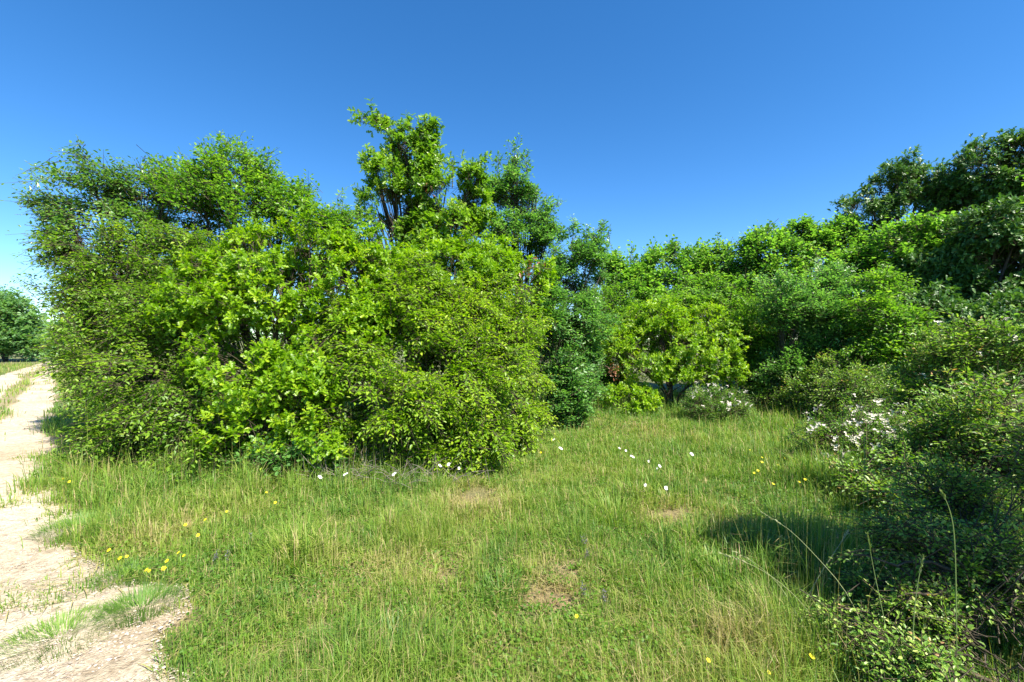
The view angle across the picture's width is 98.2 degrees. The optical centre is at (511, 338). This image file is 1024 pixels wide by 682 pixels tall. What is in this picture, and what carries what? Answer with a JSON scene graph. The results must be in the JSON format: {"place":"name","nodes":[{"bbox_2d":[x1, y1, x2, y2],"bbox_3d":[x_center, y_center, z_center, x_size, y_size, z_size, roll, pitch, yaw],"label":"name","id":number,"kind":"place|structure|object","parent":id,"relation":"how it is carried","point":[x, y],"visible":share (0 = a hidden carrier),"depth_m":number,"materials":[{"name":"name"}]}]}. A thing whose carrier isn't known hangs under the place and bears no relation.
{"place":"outdoors","nodes":[
{"label":"outdoors","id":0,"kind":"place"},
{"bbox_2d":[0,357,193,681],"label":"dirt road","id":1,"kind":"structure","parent":0,"point":[18,436],"depth_m":2.79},
{"bbox_2d":[0,597,135,672],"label":"grass tuft","id":2,"kind":"object","parent":1,"relation":"on","point":[47,630],"visible":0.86,"depth_m":2.38,"materials":[{"name":"green plant"}]},
{"bbox_2d":[19,505,130,542],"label":"grass tuft","id":3,"kind":"object","parent":1,"relation":"on","point":[76,519],"visible":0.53,"depth_m":3.72,"materials":[{"name":"green plant"}]},
{"bbox_2d":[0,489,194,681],"bbox_3d":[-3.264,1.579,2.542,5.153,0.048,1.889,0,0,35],"label":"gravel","id":4,"kind":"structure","parent":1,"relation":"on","point":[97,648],"depth_m":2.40,"materials":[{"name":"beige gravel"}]},
{"bbox_2d":[83,553,181,590],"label":"grass tuft","id":5,"kind":"object","parent":1,"relation":"on","point":[131,579],"visible":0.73,"depth_m":2.97,"materials":[{"name":"green plant"}]},
{"bbox_2d":[84,577,193,629],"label":"grass tuft","id":6,"kind":"object","parent":1,"relation":"on","point":[141,600],"visible":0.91,"depth_m":2.62,"materials":[{"name":"green plant"}]},
{"bbox_2d":[0,339,1023,681],"bbox_3d":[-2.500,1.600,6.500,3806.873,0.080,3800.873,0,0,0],"label":"ground","id":7,"kind":"structure","parent":0,"point":[470,493],"depth_m":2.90,"materials":[{"name":"green plant"}]},
{"bbox_2d":[0,283,46,361],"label":"roadside tree","id":8,"kind":"object","parent":7,"relation":"on","point":[18,323],"visible":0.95,"depth_m":30.59,"materials":[{"name":"green plant"}]},
{"bbox_2d":[37,315,72,364],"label":"roadside shrub","id":9,"kind":"object","parent":7,"relation":"on","point":[48,350],"visible":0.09,"depth_m":26.05,"materials":[{"name":"green plant"}]},
{"bbox_2d":[1,135,200,445],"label":"elm tree","id":10,"kind":"object","parent":7,"relation":"on","point":[117,194],"visible":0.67,"depth_m":6.72,"materials":[{"name":"green plant"}]},
{"bbox_2d":[8,210,269,487],"bbox_3d":[-4.914,0.050,6.249,5.053,3.826,2.596,0,0,37],"label":"hornbeam","id":11,"kind":"object","parent":7,"relation":"on","point":[132,357],"visible":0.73,"depth_m":5.58,"materials":[{"name":"green plant"}]},
{"bbox_2d":[160,566,166,591],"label":"yellow flower","id":12,"kind":"object","parent":7,"relation":"on","point":[164,568],"visible":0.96,"depth_m":2.77,"materials":[{"name":"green plant"}]},
{"bbox_2d":[96,130,368,433],"bbox_3d":[-4.297,-0.863,7.117,3.778,5.018,2.113,0,0,0],"label":"maple tree","id":13,"kind":"object","parent":7,"relation":"on","point":[216,197],"visible":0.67,"depth_m":6.90,"materials":[{"name":"green plant"}]},
{"bbox_2d":[137,198,414,472],"bbox_3d":[-3.042,-0.106,5.795,3.538,3.562,2.420,0,0,0],"label":"oak shrub","id":14,"kind":"object","parent":7,"relation":"on","point":[232,284],"visible":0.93,"depth_m":5.47,"materials":[{"name":"green plant"}]},
{"bbox_2d":[210,419,360,480],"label":"dogwood bush","id":15,"kind":"object","parent":7,"relation":"on","point":[293,452],"visible":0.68,"depth_m":4.85,"materials":[{"name":"green plant"}]},
{"bbox_2d":[243,516,336,575],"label":"grass tuft","id":16,"kind":"object","parent":7,"relation":"on","point":[291,564],"visible":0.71,"depth_m":3.06,"materials":[{"name":"green plant"}]},
{"bbox_2d":[238,445,526,496],"bbox_3d":[-1.709,1.408,4.887,3.800,0.534,1.067,0,0,0],"label":"dead brushwood","id":17,"kind":"object","parent":7,"relation":"on","point":[398,470],"visible":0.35,"depth_m":4.81,"materials":[{"name":"grey wood"}]},
{"bbox_2d":[337,603,460,681],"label":"grass tuft","id":18,"kind":"object","parent":7,"relation":"on","point":[419,624],"visible":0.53,"depth_m":2.29,"materials":[{"name":"green plant"}]},
{"bbox_2d":[247,248,561,480],"bbox_3d":[-1.185,0.370,6.201,3.964,3.379,3.195,0,0,0],"label":"hornbeam","id":19,"kind":"object","parent":7,"relation":"on","point":[447,420],"visible":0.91,"depth_m":5.60,"materials":[{"name":"green plant"}]},
{"bbox_2d":[39,312,799,342],"bbox_3d":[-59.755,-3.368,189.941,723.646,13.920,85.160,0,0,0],"label":"woods","id":20,"kind":"object","parent":7,"relation":"on","point":[250,328],"visible":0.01,"depth_m":166.18,"materials":[{"name":"green plant"}]},
{"bbox_2d":[347,98,499,371],"bbox_3d":[-1.667,-1.459,8.549,2.972,6.196,1.746,0,0,0],"label":"oak tree","id":21,"kind":"object","parent":7,"relation":"on","point":[414,176],"visible":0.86,"depth_m":8.37,"materials":[{"name":"green plant"}]},
{"bbox_2d":[421,183,437,199],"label":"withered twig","id":22,"kind":"object","parent":21,"relation":"attached to","point":[430,191],"visible":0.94,"depth_m":8.09,"materials":[{"name":"brown plant"}]},
{"bbox_2d":[396,508,451,555],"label":"grass tuft","id":23,"kind":"object","parent":7,"relation":"on","point":[424,535],"visible":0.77,"depth_m":3.46,"materials":[{"name":"green plant"}]},
{"bbox_2d":[306,218,559,389],"bbox_3d":[-1.201,-0.212,7.358,4.092,3.779,2.202,0,0,0],"label":"oak shrub","id":24,"kind":"object","parent":7,"relation":"on","point":[485,260],"visible":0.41,"depth_m":7.33,"materials":[{"name":"green plant"}]},
{"bbox_2d":[519,257,548,276],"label":"withered twig","id":25,"kind":"object","parent":24,"relation":"attached to","point":[530,267],"visible":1,"depth_m":7.19,"materials":[{"name":"brown plant"}]},
{"bbox_2d":[463,564,532,610],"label":"grass tuft","id":26,"kind":"object","parent":7,"relation":"on","point":[502,581],"visible":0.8,"depth_m":2.80,"materials":[{"name":"green plant"}]},
{"bbox_2d":[478,133,573,398],"bbox_3d":[0.217,-1.333,9.260,2.075,5.944,1.682,0,0,0],"label":"ash tree","id":27,"kind":"object","parent":7,"relation":"on","point":[541,232],"visible":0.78,"depth_m":9.15,"materials":[{"name":"green plant"}]},
{"bbox_2d":[99,433,989,681],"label":"broad weeds","id":28,"kind":"object","parent":7,"relation":"on","point":[452,586],"visible":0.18,"depth_m":2.80,"materials":[{"name":"green plant"}]},
{"bbox_2d":[518,214,628,420],"bbox_3d":[1.118,-0.432,8.571,2.450,4.138,1.717,0,0,-36],"label":"ash tree","id":29,"kind":"object","parent":7,"relation":"on","point":[582,332],"visible":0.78,"depth_m":8.43,"materials":[{"name":"green plant"}]},
{"bbox_2d":[536,346,613,429],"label":"privet bush","id":30,"kind":"object","parent":7,"relation":"on","point":[568,406],"visible":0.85,"depth_m":7.83,"materials":[{"name":"green plant"}]},
{"bbox_2d":[580,581,585,603],"bbox_3d":[0.435,1.553,2.713,0.044,0.136,0.039,0,0,30],"label":"sage spike","id":31,"kind":"object","parent":7,"relation":"on","point":[583,589],"visible":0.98,"depth_m":2.71,"materials":[{"name":"plant"}]},
{"bbox_2d":[521,277,645,399],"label":"shrub","id":32,"kind":"object","parent":7,"relation":"on","point":[608,378],"visible":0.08,"depth_m":11.38,"materials":[{"name":"green plant"}]},
{"bbox_2d":[568,486,658,533],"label":"grass tuft","id":33,"kind":"object","parent":7,"relation":"on","point":[614,515],"visible":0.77,"depth_m":3.92,"materials":[{"name":"green plant"}]},
{"bbox_2d":[592,239,663,366],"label":"woodland tree","id":34,"kind":"object","parent":7,"relation":"on","point":[623,273],"visible":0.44,"depth_m":12.69,"materials":[{"name":"green plant"}]},
{"bbox_2d":[596,381,663,415],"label":"oak sapling","id":35,"kind":"object","parent":7,"relation":"on","point":[646,401],"visible":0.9,"depth_m":9.24,"materials":[{"name":"green plant"}]},
{"bbox_2d":[634,234,708,389],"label":"woodland tree","id":36,"kind":"object","parent":7,"relation":"on","point":[683,262],"visible":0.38,"depth_m":13.01,"materials":[{"name":"green plant"}]},
{"bbox_2d":[595,293,753,403],"bbox_3d":[3.595,0.293,10.265,3.744,2.738,2.211,0,0,0],"label":"oak shrub","id":37,"kind":"object","parent":7,"relation":"on","point":[665,367],"visible":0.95,"depth_m":10.01,"materials":[{"name":"green plant"}]},
{"bbox_2d":[605,363,626,388],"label":"withered twig","id":38,"kind":"object","parent":37,"relation":"attached to","point":[616,367],"visible":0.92,"depth_m":9.69,"materials":[{"name":"brown plant"}]},
{"bbox_2d":[619,274,789,396],"bbox_3d":[5.054,-0.027,11.771,3.941,3.339,2.793,0,0,32],"label":"shrub","id":39,"kind":"object","parent":7,"relation":"on","point":[739,305],"visible":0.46,"depth_m":11.14,"materials":[{"name":"green plant"}]},
{"bbox_2d":[671,232,755,384],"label":"woodland tree","id":40,"kind":"object","parent":7,"relation":"on","point":[716,255],"visible":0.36,"depth_m":13.49,"materials":[{"name":"green plant"}]},
{"bbox_2d":[672,378,760,420],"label":"rose bush","id":41,"kind":"object","parent":7,"relation":"on","point":[724,408],"visible":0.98,"depth_m":8.47,"materials":[{"name":"green plant"}]},
{"bbox_2d":[673,542,761,592],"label":"grass tuft","id":42,"kind":"object","parent":7,"relation":"on","point":[701,560],"visible":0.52,"depth_m":2.99,"materials":[{"name":"green plant"}]},
{"bbox_2d":[706,253,777,391],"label":"woodland tree","id":43,"kind":"object","parent":7,"relation":"on","point":[745,281],"visible":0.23,"depth_m":12.40,"materials":[{"name":"green plant"}]},
{"bbox_2d":[731,218,813,373],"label":"woodland tree","id":44,"kind":"object","parent":7,"relation":"on","point":[754,243],"visible":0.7,"depth_m":12.49,"materials":[{"name":"green plant"}]},
{"bbox_2d":[733,551,819,659],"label":"grass stalk","id":45,"kind":"object","parent":7,"relation":"on","point":[774,580],"depth_m":2.33,"materials":[{"name":"green plant"}]},
{"bbox_2d":[718,552,835,661],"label":"grass stalk","id":46,"kind":"object","parent":7,"relation":"on","point":[726,555],"depth_m":2.21,"materials":[{"name":"green plant"}]},
{"bbox_2d":[749,267,831,402],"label":"sapling","id":47,"kind":"object","parent":7,"relation":"on","point":[787,313],"visible":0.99,"depth_m":9.75,"materials":[{"name":"green plant"}]},
{"bbox_2d":[722,274,907,395],"bbox_3d":[7.690,-0.048,11.826,4.430,3.490,3.090,0,0,13],"label":"shrub","id":48,"kind":"object","parent":7,"relation":"on","point":[786,334],"visible":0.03,"depth_m":11.76,"materials":[{"name":"green plant"}]},
{"bbox_2d":[746,257,889,407],"bbox_3d":[7.025,-0.162,9.876,3.337,3.676,2.404,0,0,-32],"label":"privet bush","id":49,"kind":"object","parent":7,"relation":"on","point":[808,347],"visible":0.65,"depth_m":9.70,"materials":[{"name":"green plant"}]},
{"bbox_2d":[760,511,876,661],"bbox_3d":[1.521,1.260,2.208,0.014,0.658,0.542,0,0,-40],"label":"grass stalk","id":50,"kind":"object","parent":7,"relation":"on","point":[820,561],"depth_m":2.20,"materials":[{"name":"green plant"}]},
{"bbox_2d":[779,213,865,391],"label":"woodland tree","id":51,"kind":"object","parent":7,"relation":"on","point":[816,237],"visible":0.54,"depth_m":12.50,"materials":[{"name":"green plant"}]},
{"bbox_2d":[736,351,920,422],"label":"bramble","id":52,"kind":"object","parent":7,"relation":"on","point":[835,390],"visible":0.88,"depth_m":8.53,"materials":[{"name":"green plant"}]},
{"bbox_2d":[807,529,849,599],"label":"grass stalk","id":53,"kind":"object","parent":7,"relation":"on","point":[830,558],"depth_m":2.54,"materials":[{"name":"green plant"}]},
{"bbox_2d":[817,210,890,386],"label":"woodland tree","id":54,"kind":"object","parent":7,"relation":"on","point":[854,236],"visible":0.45,"depth_m":12.47,"materials":[{"name":"green plant"}]},
{"bbox_2d":[777,394,932,471],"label":"rose bush","id":55,"kind":"object","parent":7,"relation":"on","point":[869,418],"visible":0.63,"depth_m":5.35,"materials":[{"name":"green plant"}]},
{"bbox_2d":[863,435,865,560],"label":"grass stalk","id":56,"kind":"object","parent":7,"relation":"on","point":[864,456],"depth_m":2.85,"materials":[{"name":"green plant"}]},
{"bbox_2d":[866,483,869,565],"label":"grass stalk","id":57,"kind":"object","parent":7,"relation":"on","point":[868,504],"depth_m":2.80,"materials":[{"name":"green plant"}]},
{"bbox_2d":[865,532,893,673],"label":"grass stalk","id":58,"kind":"object","parent":7,"relation":"on","point":[876,582],"depth_m":1.99,"materials":[{"name":"green plant"}]},
{"bbox_2d":[826,261,952,406],"bbox_3d":[7.425,0.019,9.048,2.184,3.318,2.086,0,0,0],"label":"shrub","id":59,"kind":"object","parent":7,"relation":"on","point":[874,343],"visible":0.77,"depth_m":8.66,"materials":[{"name":"green plant"}]},
{"bbox_2d":[820,437,978,519],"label":"bramble","id":60,"kind":"object","parent":7,"relation":"on","point":[874,481],"visible":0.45,"depth_m":4.12,"materials":[{"name":"green plant"}]},
{"bbox_2d":[828,144,973,389],"bbox_3d":[11.366,-1.925,12.925,3.772,7.163,2.339,0,0,20],"label":"oak tree","id":61,"kind":"object","parent":7,"relation":"on","point":[908,174],"visible":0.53,"depth_m":12.56,"materials":[{"name":"green plant"}]},
{"bbox_2d":[798,402,1023,681],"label":"bramble","id":62,"kind":"object","parent":7,"relation":"on","point":[989,567],"visible":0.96,"depth_m":2.15,"materials":[{"name":"green plant"}]},
{"bbox_2d":[911,553,925,662],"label":"grass stalk","id":63,"kind":"object","parent":7,"relation":"on","point":[921,561],"depth_m":1.85,"materials":[{"name":"green plant"}]},
{"bbox_2d":[844,207,1019,380],"bbox_3d":[10.435,-0.801,11.077,3.803,4.918,2.567,0,0,31],"label":"woodland tree","id":64,"kind":"object","parent":7,"relation":"on","point":[882,245],"visible":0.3,"depth_m":11.07,"materials":[{"name":"green plant"}]},
{"bbox_2d":[868,366,1023,523],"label":"bramble","id":65,"kind":"object","parent":7,"relation":"on","point":[946,427],"visible":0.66,"depth_m":4.32,"materials":[{"name":"green plant"}]},
{"bbox_2d":[939,488,956,666],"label":"grass stalk","id":66,"kind":"object","parent":7,"relation":"on","point":[943,495],"depth_m":1.90,"materials":[{"name":"green plant"}]},
{"bbox_2d":[876,312,1023,443],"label":"bramble","id":67,"kind":"object","parent":7,"relation":"on","point":[946,360],"visible":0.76,"depth_m":5.76,"materials":[{"name":"green plant"}]},
{"bbox_2d":[881,275,1023,374],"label":"shrub","id":68,"kind":"object","parent":7,"relation":"on","point":[941,303],"visible":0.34,"depth_m":8.78,"materials":[{"name":"green plant"}]},
{"bbox_2d":[894,192,1023,392],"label":"oak tree","id":69,"kind":"object","parent":7,"relation":"on","point":[982,265],"visible":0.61,"depth_m":9.73,"materials":[{"name":"green plant"}]},
{"bbox_2d":[912,126,1023,250],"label":"oak tree","id":70,"kind":"object","parent":7,"relation":"on","point":[1002,171],"visible":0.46,"depth_m":11.16,"materials":[{"name":"green plant"}]},
{"bbox_2d":[992,168,1023,407],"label":"hawthorn","id":71,"kind":"object","parent":7,"relation":"on","point":[1021,310],"visible":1,"depth_m":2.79,"materials":[{"name":"green plant"}]},
{"bbox_2d":[0,0,1023,338],"label":"sky","id":72,"kind":"structure","parent":0,"point":[690,120],"materials":[{"name":"blue"}]}
]}

